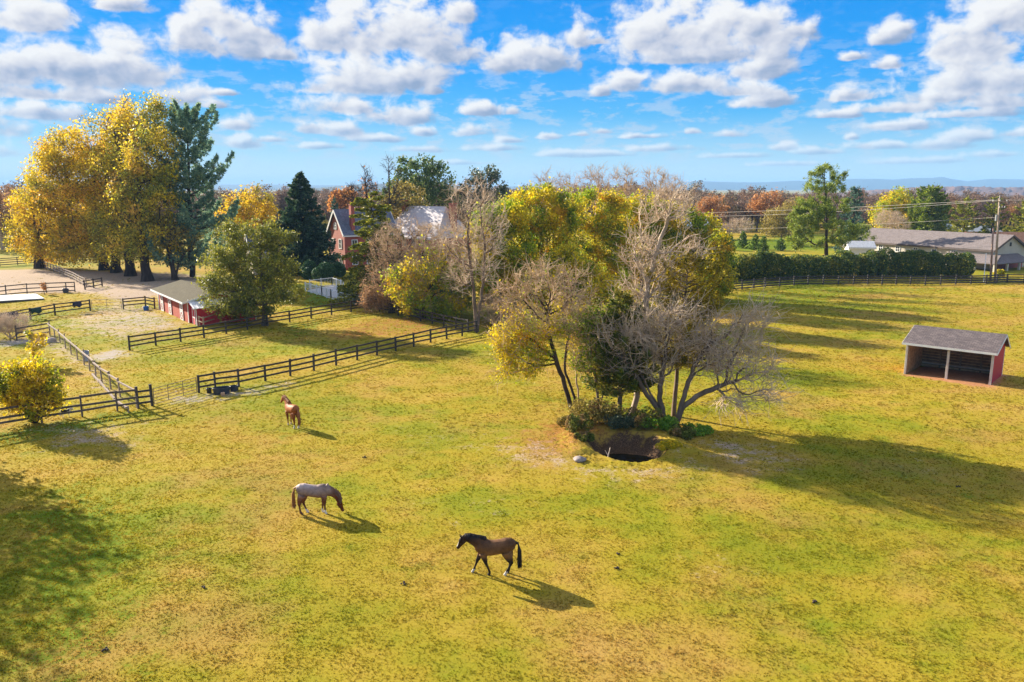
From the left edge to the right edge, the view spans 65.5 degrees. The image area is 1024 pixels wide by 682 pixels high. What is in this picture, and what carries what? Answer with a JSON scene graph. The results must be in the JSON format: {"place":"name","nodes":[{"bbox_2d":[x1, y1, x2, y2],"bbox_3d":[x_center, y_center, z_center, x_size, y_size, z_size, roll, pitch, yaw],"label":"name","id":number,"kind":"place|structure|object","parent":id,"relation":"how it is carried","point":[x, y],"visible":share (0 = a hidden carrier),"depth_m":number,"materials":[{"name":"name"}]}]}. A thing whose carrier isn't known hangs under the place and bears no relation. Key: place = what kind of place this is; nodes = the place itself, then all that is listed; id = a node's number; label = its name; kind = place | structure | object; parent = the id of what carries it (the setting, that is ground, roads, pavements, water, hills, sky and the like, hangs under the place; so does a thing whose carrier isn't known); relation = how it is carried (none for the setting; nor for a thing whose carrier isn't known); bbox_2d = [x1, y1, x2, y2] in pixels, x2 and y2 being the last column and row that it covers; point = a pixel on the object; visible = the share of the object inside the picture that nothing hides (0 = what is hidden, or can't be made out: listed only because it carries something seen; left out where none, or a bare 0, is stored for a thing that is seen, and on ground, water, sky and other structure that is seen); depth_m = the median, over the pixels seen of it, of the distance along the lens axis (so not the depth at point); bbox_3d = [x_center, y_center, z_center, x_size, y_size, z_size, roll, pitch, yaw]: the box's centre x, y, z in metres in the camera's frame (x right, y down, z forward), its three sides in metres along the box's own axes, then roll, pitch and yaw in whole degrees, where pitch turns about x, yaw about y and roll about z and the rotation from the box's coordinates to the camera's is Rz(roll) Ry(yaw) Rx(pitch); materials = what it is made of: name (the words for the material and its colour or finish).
{"place":"outdoors","nodes":[
{"label":"outdoors","id":0,"kind":"place"},
{"bbox_2d":[313,183,520,192],"bbox_3d":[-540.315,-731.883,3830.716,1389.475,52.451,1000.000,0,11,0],"label":"hills","id":1,"kind":"structure","parent":0,"point":[380,186],"depth_m":3713.68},
{"bbox_2d":[0,190,1023,681],"bbox_3d":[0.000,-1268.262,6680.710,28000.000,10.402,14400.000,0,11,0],"label":"ground","id":2,"kind":"structure","parent":0,"point":[630,440],"depth_m":38.05,"materials":[{"name":"plant"}]},
{"bbox_2d":[0,184,21,249],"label":"wood edge tree","id":3,"kind":"object","parent":2,"relation":"on","point":[3,212],"visible":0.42,"depth_m":193.30,"materials":[{"name":"orange plant"}]},
{"bbox_2d":[0,307,32,338],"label":"bare shrub","id":4,"kind":"object","parent":2,"relation":"on","point":[7,323],"visible":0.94,"depth_m":79.93,"materials":[{"name":"beige plant"}]},
{"bbox_2d":[0,293,43,302],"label":"platform","id":5,"kind":"structure","parent":2,"relation":"on","point":[17,298],"depth_m":108.00,"materials":[{"name":"white paint"}]},
{"bbox_2d":[19,327,48,359],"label":"sapling","id":6,"kind":"object","parent":2,"relation":"on","point":[35,345],"visible":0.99,"depth_m":68.53,"materials":[{"name":"yellow plant"}]},
{"bbox_2d":[0,353,70,422],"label":"yellow shrub","id":7,"kind":"object","parent":2,"relation":"on","point":[17,387],"visible":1,"depth_m":50.74,"materials":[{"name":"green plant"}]},
{"bbox_2d":[0,282,75,294],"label":"fence","id":8,"kind":"object","parent":2,"relation":"on","point":[26,288],"visible":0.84,"depth_m":113.88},
{"bbox_2d":[1,299,90,319],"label":"fence","id":9,"kind":"object","parent":2,"relation":"on","point":[54,307],"visible":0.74,"depth_m":94.94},
{"bbox_2d":[0,139,97,268],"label":"tulip tree","id":10,"kind":"object","parent":2,"relation":"on","point":[35,245],"visible":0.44,"depth_m":147.13,"materials":[{"name":"yellow plant"}]},
{"bbox_2d":[44,262,86,286],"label":"fence","id":11,"kind":"object","parent":2,"relation":"on","point":[56,268],"visible":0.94,"depth_m":134.76,"materials":[{"name":"grey wood"}]},
{"bbox_2d":[0,389,138,423],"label":"fence","id":12,"kind":"object","parent":2,"relation":"on","point":[116,400],"visible":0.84,"depth_m":52.62,"materials":[{"name":"wood"}]},
{"bbox_2d":[10,122,135,270],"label":"tulip tree","id":13,"kind":"object","parent":2,"relation":"on","point":[52,155],"visible":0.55,"depth_m":140.52,"materials":[{"name":"yellow plant"}]},
{"bbox_2d":[47,322,135,404],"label":"fence","id":14,"kind":"object","parent":2,"relation":"on","point":[94,362],"visible":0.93,"depth_m":65.87,"materials":[{"name":"grey wood"}]},
{"bbox_2d":[60,102,162,272],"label":"tulip tree","id":15,"kind":"object","parent":2,"relation":"on","point":[94,199],"visible":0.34,"depth_m":137.65,"materials":[{"name":"yellow plant"}]},
{"bbox_2d":[78,89,183,276],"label":"tulip tree","id":16,"kind":"object","parent":2,"relation":"on","point":[155,107],"visible":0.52,"depth_m":132.45,"materials":[{"name":"yellow plant"}]},
{"bbox_2d":[134,384,153,407],"bbox_3d":[-25.371,3.900,54.950,1.133,1.768,0.223,-9,14,-38],"label":"fence","id":17,"kind":"object","parent":2,"relation":"on","point":[150,395],"visible":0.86,"depth_m":54.95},
{"bbox_2d":[153,377,196,403],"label":"gate","id":18,"kind":"structure","parent":17,"relation":"attached to","point":[173,389],"depth_m":56.84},
{"bbox_2d":[101,118,190,281],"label":"tulip tree","id":19,"kind":"object","parent":2,"relation":"on","point":[131,168],"visible":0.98,"depth_m":127.42,"materials":[{"name":"yellow plant"}]},
{"bbox_2d":[153,210,202,279],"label":"bare tree","id":20,"kind":"object","parent":2,"relation":"on","point":[173,270],"visible":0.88,"depth_m":130.76,"materials":[{"name":"brown plant"}]},
{"bbox_2d":[135,98,241,276],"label":"white pine","id":21,"kind":"object","parent":2,"relation":"on","point":[190,122],"visible":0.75,"depth_m":132.19,"materials":[{"name":"green plant"}]},
{"bbox_2d":[150,280,228,322],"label":"red stable","id":22,"kind":"structure","parent":2,"relation":"on","point":[175,298],"depth_m":94.18,"materials":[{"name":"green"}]},
{"bbox_2d":[188,296,256,325],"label":"red shed","id":23,"kind":"structure","parent":2,"relation":"on","point":[197,310],"depth_m":88.49,"materials":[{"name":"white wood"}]},
{"bbox_2d":[127,300,364,350],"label":"fence","id":24,"kind":"object","parent":2,"relation":"on","point":[225,326],"visible":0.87,"depth_m":84.23,"materials":[{"name":"wood"}]},
{"bbox_2d":[214,180,280,242],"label":"yellow tree","id":25,"kind":"object","parent":2,"relation":"on","point":[244,213],"visible":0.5,"depth_m":168.68,"materials":[{"name":"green plant"}]},
{"bbox_2d":[191,214,307,325],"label":"broadleaf tree","id":26,"kind":"object","parent":2,"relation":"on","point":[243,301],"visible":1,"depth_m":86.11,"materials":[{"name":"green plant"}]},
{"bbox_2d":[280,395,301,428],"bbox_3d":[-14.220,4.554,51.229,0.591,1.938,2.660,-8,14,-37],"label":"horse","id":27,"kind":"object","parent":2,"relation":"on","point":[291,409],"visible":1,"depth_m":50.74},
{"bbox_2d":[299,260,318,279],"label":"boxwood","id":28,"kind":"object","parent":2,"relation":"on","point":[306,270],"visible":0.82,"depth_m":132.26,"materials":[{"name":"green plant"}]},
{"bbox_2d":[275,171,344,275],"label":"spruce tree","id":29,"kind":"object","parent":2,"relation":"on","point":[311,229],"visible":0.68,"depth_m":139.15,"materials":[{"name":"green plant"}]},
{"bbox_2d":[291,483,343,514],"bbox_3d":[-9.040,7.323,37.014,2.398,1.502,0.562,-1,11,-4],"label":"horse","id":30,"kind":"object","parent":2,"relation":"on","point":[304,491],"visible":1,"depth_m":36.81},
{"bbox_2d":[311,262,335,280],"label":"boxwood","id":31,"kind":"object","parent":2,"relation":"on","point":[325,270],"visible":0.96,"depth_m":129.36,"materials":[{"name":"green plant"}]},
{"bbox_2d":[304,282,361,305],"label":"pool fence","id":32,"kind":"object","parent":2,"relation":"on","point":[317,292],"visible":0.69,"depth_m":111.62,"materials":[{"name":"white paint"}]},
{"bbox_2d":[197,320,477,392],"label":"fence","id":33,"kind":"object","parent":2,"relation":"on","point":[238,380],"visible":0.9,"depth_m":67.08,"materials":[{"name":"wood"}]},
{"bbox_2d":[325,185,357,211],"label":"rusty tree","id":34,"kind":"object","parent":2,"relation":"on","point":[335,193],"visible":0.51,"depth_m":230.00,"materials":[{"name":"brown plant"}]},
{"bbox_2d":[335,181,364,208],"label":"bare tree","id":35,"kind":"object","parent":2,"relation":"on","point":[348,193],"visible":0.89,"depth_m":167.01,"materials":[{"name":"brown plant"}]},
{"bbox_2d":[326,204,398,269],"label":"brick house wing","id":36,"kind":"structure","parent":2,"relation":"on","point":[341,227],"depth_m":148.02,"materials":[{"name":"brick"}]},
{"bbox_2d":[358,165,379,202],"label":"bare tree","id":37,"kind":"object","parent":2,"relation":"on","point":[366,186],"visible":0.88,"depth_m":161.69,"materials":[{"name":"grey plant"}]},
{"bbox_2d":[328,190,421,306],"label":"hemlock tree","id":38,"kind":"object","parent":2,"relation":"on","point":[358,269],"visible":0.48,"depth_m":101.65,"materials":[{"name":"green plant"}]},
{"bbox_2d":[380,151,406,208],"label":"bare tree","id":39,"kind":"object","parent":2,"relation":"on","point":[389,199],"visible":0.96,"depth_m":156.82,"materials":[{"name":"brown plant"}]},
{"bbox_2d":[380,178,428,218],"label":"olive tree","id":40,"kind":"object","parent":2,"relation":"on","point":[398,206],"visible":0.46,"depth_m":164.32,"materials":[{"name":"green plant"}]},
{"bbox_2d":[355,209,459,312],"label":"weeping cherry","id":41,"kind":"object","parent":2,"relation":"on","point":[379,299],"visible":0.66,"depth_m":95.23,"materials":[{"name":"brown plant"}]},
{"bbox_2d":[370,301,468,329],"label":"fence","id":42,"kind":"object","parent":2,"relation":"on","point":[432,317],"visible":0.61,"depth_m":89.77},
{"bbox_2d":[376,153,464,209],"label":"evergreen tree","id":43,"kind":"object","parent":2,"relation":"on","point":[425,180],"visible":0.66,"depth_m":172.81,"materials":[{"name":"green plant"}]},
{"bbox_2d":[377,220,480,317],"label":"mixed tree","id":44,"kind":"object","parent":2,"relation":"on","point":[423,296],"visible":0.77,"depth_m":91.31,"materials":[{"name":"yellow plant"}]},
{"bbox_2d":[395,200,471,263],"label":"brick house","id":45,"kind":"structure","parent":2,"relation":"on","point":[428,214],"depth_m":158.67,"materials":[{"name":"stone"}]},
{"bbox_2d":[423,301,460,320],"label":"shrub","id":46,"kind":"object","parent":2,"relation":"on","point":[444,311],"visible":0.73,"depth_m":91.49,"materials":[{"name":"green plant"}]},
{"bbox_2d":[426,269,479,314],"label":"mixed tree","id":47,"kind":"object","parent":2,"relation":"on","point":[436,287],"visible":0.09,"depth_m":94.68,"materials":[{"name":"green plant"}]},
{"bbox_2d":[426,172,513,331],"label":"sycamore tree","id":48,"kind":"object","parent":2,"relation":"on","point":[469,264],"visible":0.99,"depth_m":82.91,"materials":[{"name":"grey plant"}]},
{"bbox_2d":[454,164,508,214],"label":"dark evergreen","id":49,"kind":"object","parent":2,"relation":"on","point":[494,175],"visible":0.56,"depth_m":168.00,"materials":[{"name":"green plant"}]},
{"bbox_2d":[456,533,521,575],"bbox_3d":[-0.890,8.389,31.356,2.587,1.733,0.579,0,11,0],"label":"horse","id":50,"kind":"object","parent":2,"relation":"on","point":[484,547],"visible":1,"depth_m":31.14},
{"bbox_2d":[469,292,519,324],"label":"bare shrub","id":51,"kind":"object","parent":2,"relation":"on","point":[489,312],"visible":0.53,"depth_m":88.27,"materials":[{"name":"brown plant"}]},
{"bbox_2d":[460,192,541,319],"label":"grove tree","id":52,"kind":"object","parent":2,"relation":"on","point":[516,213],"visible":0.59,"depth_m":89.47,"materials":[{"name":"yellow plant"}]},
{"bbox_2d":[0,179,1023,238],"bbox_3d":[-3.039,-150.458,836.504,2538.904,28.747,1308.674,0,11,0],"label":"woods","id":53,"kind":"object","parent":2,"relation":"on","point":[737,202],"visible":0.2,"depth_m":289.94,"materials":[{"name":"plant"}]},
{"bbox_2d":[478,250,604,414],"bbox_3d":[1.811,-0.153,50.809,8.072,11.378,4.994,0,11,0],"label":"pond tree","id":54,"kind":"object","parent":2,"relation":"on","point":[532,347],"visible":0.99,"depth_m":50.33,"materials":[{"name":"yellow plant"}]},
{"bbox_2d":[498,176,586,310],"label":"grove tree","id":55,"kind":"object","parent":2,"relation":"on","point":[558,212],"visible":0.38,"depth_m":96.73,"materials":[{"name":"yellow plant"}]},
{"bbox_2d":[519,239,618,324],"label":"grove tree","id":56,"kind":"object","parent":2,"relation":"on","point":[569,254],"visible":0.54,"depth_m":87.19,"materials":[{"name":"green plant"}]},
{"bbox_2d":[551,172,589,216],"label":"bare tree","id":57,"kind":"object","parent":2,"relation":"on","point":[561,185],"visible":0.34,"depth_m":126.34,"materials":[{"name":"grey plant"}]},
{"bbox_2d":[559,307,599,405],"bbox_3d":[4.398,1.316,51.781,3.136,7.924,2.406,-5,12,-24],"label":"pond tree","id":58,"kind":"object","parent":2,"relation":"on","point":[575,344],"visible":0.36,"depth_m":51.45,"materials":[{"name":"green plant"}]},
{"bbox_2d":[565,412,593,432],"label":"undergrowth","id":59,"kind":"object","parent":2,"relation":"on","point":[581,421],"visible":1,"depth_m":48.96,"materials":[{"name":"plant"}]},
{"bbox_2d":[573,431,594,441],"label":"undergrowth","id":60,"kind":"object","parent":2,"relation":"on","point":[584,436],"visible":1,"depth_m":47.31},
{"bbox_2d":[561,297,621,402],"bbox_3d":[5.231,1.130,51.349,4.643,8.370,3.380,0,11,0],"label":"pond tree","id":61,"kind":"object","parent":2,"relation":"on","point":[577,362],"visible":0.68,"depth_m":50.66,"materials":[{"name":"green plant"}]},
{"bbox_2d":[549,184,637,299],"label":"grove tree","id":62,"kind":"object","parent":2,"relation":"on","point":[602,224],"visible":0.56,"depth_m":104.97,"materials":[{"name":"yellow plant"}]},
{"bbox_2d":[574,164,613,215],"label":"bare tree","id":63,"kind":"object","parent":2,"relation":"on","point":[596,179],"visible":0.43,"depth_m":131.11,"materials":[{"name":"grey plant"}]},
{"bbox_2d":[567,397,622,425],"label":"undergrowth","id":64,"kind":"object","parent":2,"relation":"on","point":[582,407],"visible":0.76,"depth_m":50.46,"materials":[{"name":"green plant"}]},
{"bbox_2d":[587,397,623,421],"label":"undergrowth","id":65,"kind":"object","parent":2,"relation":"on","point":[593,402],"visible":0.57,"depth_m":50.76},
{"bbox_2d":[579,285,661,412],"bbox_3d":[6.772,0.833,51.248,5.503,8.937,5.554,0,11,0],"label":"cedar tree","id":66,"kind":"object","parent":2,"relation":"on","point":[619,379],"visible":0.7,"depth_m":50.22,"materials":[{"name":"green plant"}]},
{"bbox_2d":[604,412,638,428],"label":"undergrowth","id":67,"kind":"object","parent":2,"relation":"on","point":[616,421],"visible":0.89,"depth_m":49.58,"materials":[{"name":"green plant"}]},
{"bbox_2d":[600,161,645,219],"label":"bare tree","id":68,"kind":"object","parent":2,"relation":"on","point":[620,187],"visible":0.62,"depth_m":121.25,"materials":[{"name":"grey plant"}]},
{"bbox_2d":[622,406,663,429],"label":"undergrowth","id":69,"kind":"object","parent":2,"relation":"on","point":[641,415],"visible":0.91,"depth_m":49.40,"materials":[{"name":"plant"}]},
{"bbox_2d":[600,188,686,295],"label":"grove tree","id":70,"kind":"object","parent":2,"relation":"on","point":[635,215],"visible":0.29,"depth_m":110.02,"materials":[{"name":"yellow plant"}]},
{"bbox_2d":[633,165,671,274],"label":"bare tree","id":71,"kind":"object","parent":2,"relation":"on","point":[650,183],"visible":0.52,"depth_m":126.46,"materials":[{"name":"grey plant"}]},
{"bbox_2d":[580,287,737,415],"bbox_3d":[9.072,1.036,49.991,9.741,9.218,5.558,0,11,0],"label":"pond tree","id":72,"kind":"object","parent":2,"relation":"on","point":[654,353],"visible":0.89,"depth_m":49.44,"materials":[{"name":"grey plant"}]},
{"bbox_2d":[641,414,678,430],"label":"undergrowth","id":73,"kind":"object","parent":2,"relation":"on","point":[666,422],"visible":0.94,"depth_m":48.86,"materials":[{"name":"green plant"}]},
{"bbox_2d":[603,178,718,413],"bbox_3d":[9.610,-2.783,51.659,7.618,16.106,3.960,0,11,0],"label":"sycamore tree","id":74,"kind":"object","parent":2,"relation":"on","point":[665,215],"visible":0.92,"depth_m":50.80,"materials":[{"name":"grey plant"}]},
{"bbox_2d":[655,439,682,450],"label":"undergrowth","id":75,"kind":"object","parent":2,"relation":"on","point":[666,444],"visible":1,"depth_m":45.77,"materials":[{"name":"green plant"}]},
{"bbox_2d":[653,172,690,219],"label":"bare tree","id":76,"kind":"object","parent":2,"relation":"on","point":[673,187],"visible":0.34,"depth_m":131.10,"materials":[{"name":"grey plant"}]},
{"bbox_2d":[667,423,696,439],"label":"undergrowth","id":77,"kind":"object","parent":2,"relation":"on","point":[685,432],"visible":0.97,"depth_m":47.95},
{"bbox_2d":[639,248,728,416],"bbox_3d":[11.037,-0.468,51.844,6.054,11.369,6.054,4,12,21],"label":"tree","id":78,"kind":"object","parent":2,"relation":"on","point":[698,283],"visible":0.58,"depth_m":51.08,"materials":[{"name":"grey plant"}]},
{"bbox_2d":[654,203,731,294],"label":"grove tree","id":79,"kind":"object","parent":2,"relation":"on","point":[699,222],"visible":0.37,"depth_m":107.17,"materials":[{"name":"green plant"}]},
{"bbox_2d":[682,422,714,436],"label":"undergrowth","id":80,"kind":"object","parent":2,"relation":"on","point":[702,430],"visible":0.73,"depth_m":48.92,"materials":[{"name":"green plant"}]},
{"bbox_2d":[691,191,730,233],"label":"wood edge tree","id":81,"kind":"object","parent":2,"relation":"on","point":[708,204],"visible":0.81,"depth_m":256.89,"materials":[{"name":"orange plant"}]},
{"bbox_2d":[686,228,741,304],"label":"grove tree","id":82,"kind":"object","parent":2,"relation":"on","point":[722,241],"visible":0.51,"depth_m":102.13,"materials":[{"name":"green plant"}]},
{"bbox_2d":[663,286,809,427],"bbox_3d":[13.843,1.036,49.440,9.226,9.550,5.642,0,11,0],"label":"pond tree","id":83,"kind":"object","parent":2,"relation":"on","point":[683,404],"visible":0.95,"depth_m":49.51,"materials":[{"name":"grey plant"}]},
{"bbox_2d":[718,215,754,234],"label":"bare shrub","id":84,"kind":"object","parent":2,"relation":"on","point":[734,226],"visible":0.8,"depth_m":232.88,"materials":[{"name":"beige plant"}]},
{"bbox_2d":[744,187,786,232],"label":"wood edge tree","id":85,"kind":"object","parent":2,"relation":"on","point":[760,203],"visible":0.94,"depth_m":262.73,"materials":[{"name":"orange plant"}]},
{"bbox_2d":[758,204,803,244],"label":"round tree","id":86,"kind":"object","parent":2,"relation":"on","point":[778,226],"visible":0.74,"depth_m":209.58,"materials":[{"name":"green plant"}]},
{"bbox_2d":[784,162,876,255],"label":"loblolly pine","id":87,"kind":"object","parent":2,"relation":"on","point":[827,209],"visible":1,"depth_m":143.47,"materials":[{"name":"green plant"}]},
{"bbox_2d":[831,185,867,250],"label":"evergreen","id":88,"kind":"object","parent":2,"relation":"on","point":[855,204],"visible":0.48,"depth_m":165.48,"materials":[{"name":"green plant"}]},
{"bbox_2d":[730,247,976,279],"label":"hedge","id":89,"kind":"object","parent":2,"relation":"on","point":[759,264],"visible":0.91,"depth_m":133.97,"materials":[{"name":"green plant"}]},
{"bbox_2d":[844,241,876,260],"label":"white shed","id":90,"kind":"structure","parent":2,"relation":"on","point":[856,247],"depth_m":155.87,"materials":[{"name":"paint"}]},
{"bbox_2d":[733,274,1023,288],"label":"fence","id":91,"kind":"object","parent":2,"relation":"on","point":[882,280],"visible":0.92,"depth_m":125.88,"materials":[{"name":"wood"}]},
{"bbox_2d":[864,186,918,228],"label":"yellow tree","id":92,"kind":"object","parent":2,"relation":"on","point":[898,196],"visible":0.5,"depth_m":209.59,"materials":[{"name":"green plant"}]},
{"bbox_2d":[872,208,912,228],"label":"bare tree","id":93,"kind":"object","parent":2,"relation":"on","point":[896,219],"visible":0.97,"depth_m":193.44,"materials":[{"name":"beige plant"}]},
{"bbox_2d":[904,184,954,231],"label":"white pine","id":94,"kind":"object","parent":2,"relation":"on","point":[921,214],"visible":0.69,"depth_m":201.51,"materials":[{"name":"green plant"}]},
{"bbox_2d":[859,228,1023,271],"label":"church hall","id":95,"kind":"structure","parent":2,"relation":"on","point":[1010,251],"depth_m":154.43,"materials":[{"name":"beige"}]},
{"bbox_2d":[902,325,1010,384],"bbox_3d":[35.954,1.021,64.607,6.793,3.840,5.241,9,14,40],"label":"run in shelter","id":96,"kind":"object","parent":2,"relation":"on","point":[960,349],"visible":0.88,"depth_m":64.64,"materials":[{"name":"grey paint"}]},
{"bbox_2d":[946,195,984,232],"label":"pine tree","id":97,"kind":"object","parent":2,"relation":"on","point":[966,225],"visible":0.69,"depth_m":189.41,"materials":[{"name":"green plant"}]},
{"bbox_2d":[976,196,1009,233],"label":"pine tree","id":98,"kind":"object","parent":2,"relation":"on","point":[990,208],"visible":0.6,"depth_m":193.33,"materials":[{"name":"green plant"}]},
{"bbox_2d":[993,197,1006,281],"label":"utility pole","id":99,"kind":"object","parent":2,"relation":"on","point":[997,237],"visible":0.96,"depth_m":128.11,"materials":[{"name":"brown wood"}]},
{"bbox_2d":[1003,199,1023,231],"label":"pine tree","id":100,"kind":"object","parent":2,"relation":"on","point":[1016,218],"visible":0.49,"depth_m":176.68,"materials":[{"name":"green plant"}]},
{"bbox_2d":[0,177,1023,189],"bbox_3d":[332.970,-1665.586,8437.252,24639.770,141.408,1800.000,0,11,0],"label":"mountains","id":101,"kind":"structure","parent":0,"point":[875,184],"depth_m":8040.56,"materials":[{"name":"blue"}]},
{"bbox_2d":[0,0,1023,185],"label":"sky","id":102,"kind":"structure","parent":0,"point":[703,90],"materials":[{"name":"blue"}]},
{"bbox_2d":[603,454,651,462],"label":"water","id":103,"kind":"structure","parent":0,"point":[631,458],"depth_m":47.21,"materials":[{"name":"black liquid"}]},
{"bbox_2d":[793,186,1023,196],"bbox_3d":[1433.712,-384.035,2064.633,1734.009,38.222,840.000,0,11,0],"label":"hills","id":104,"kind":"structure","parent":0,"point":[1010,191],"depth_m":1956.48,"materials":[{"name":"blue"}]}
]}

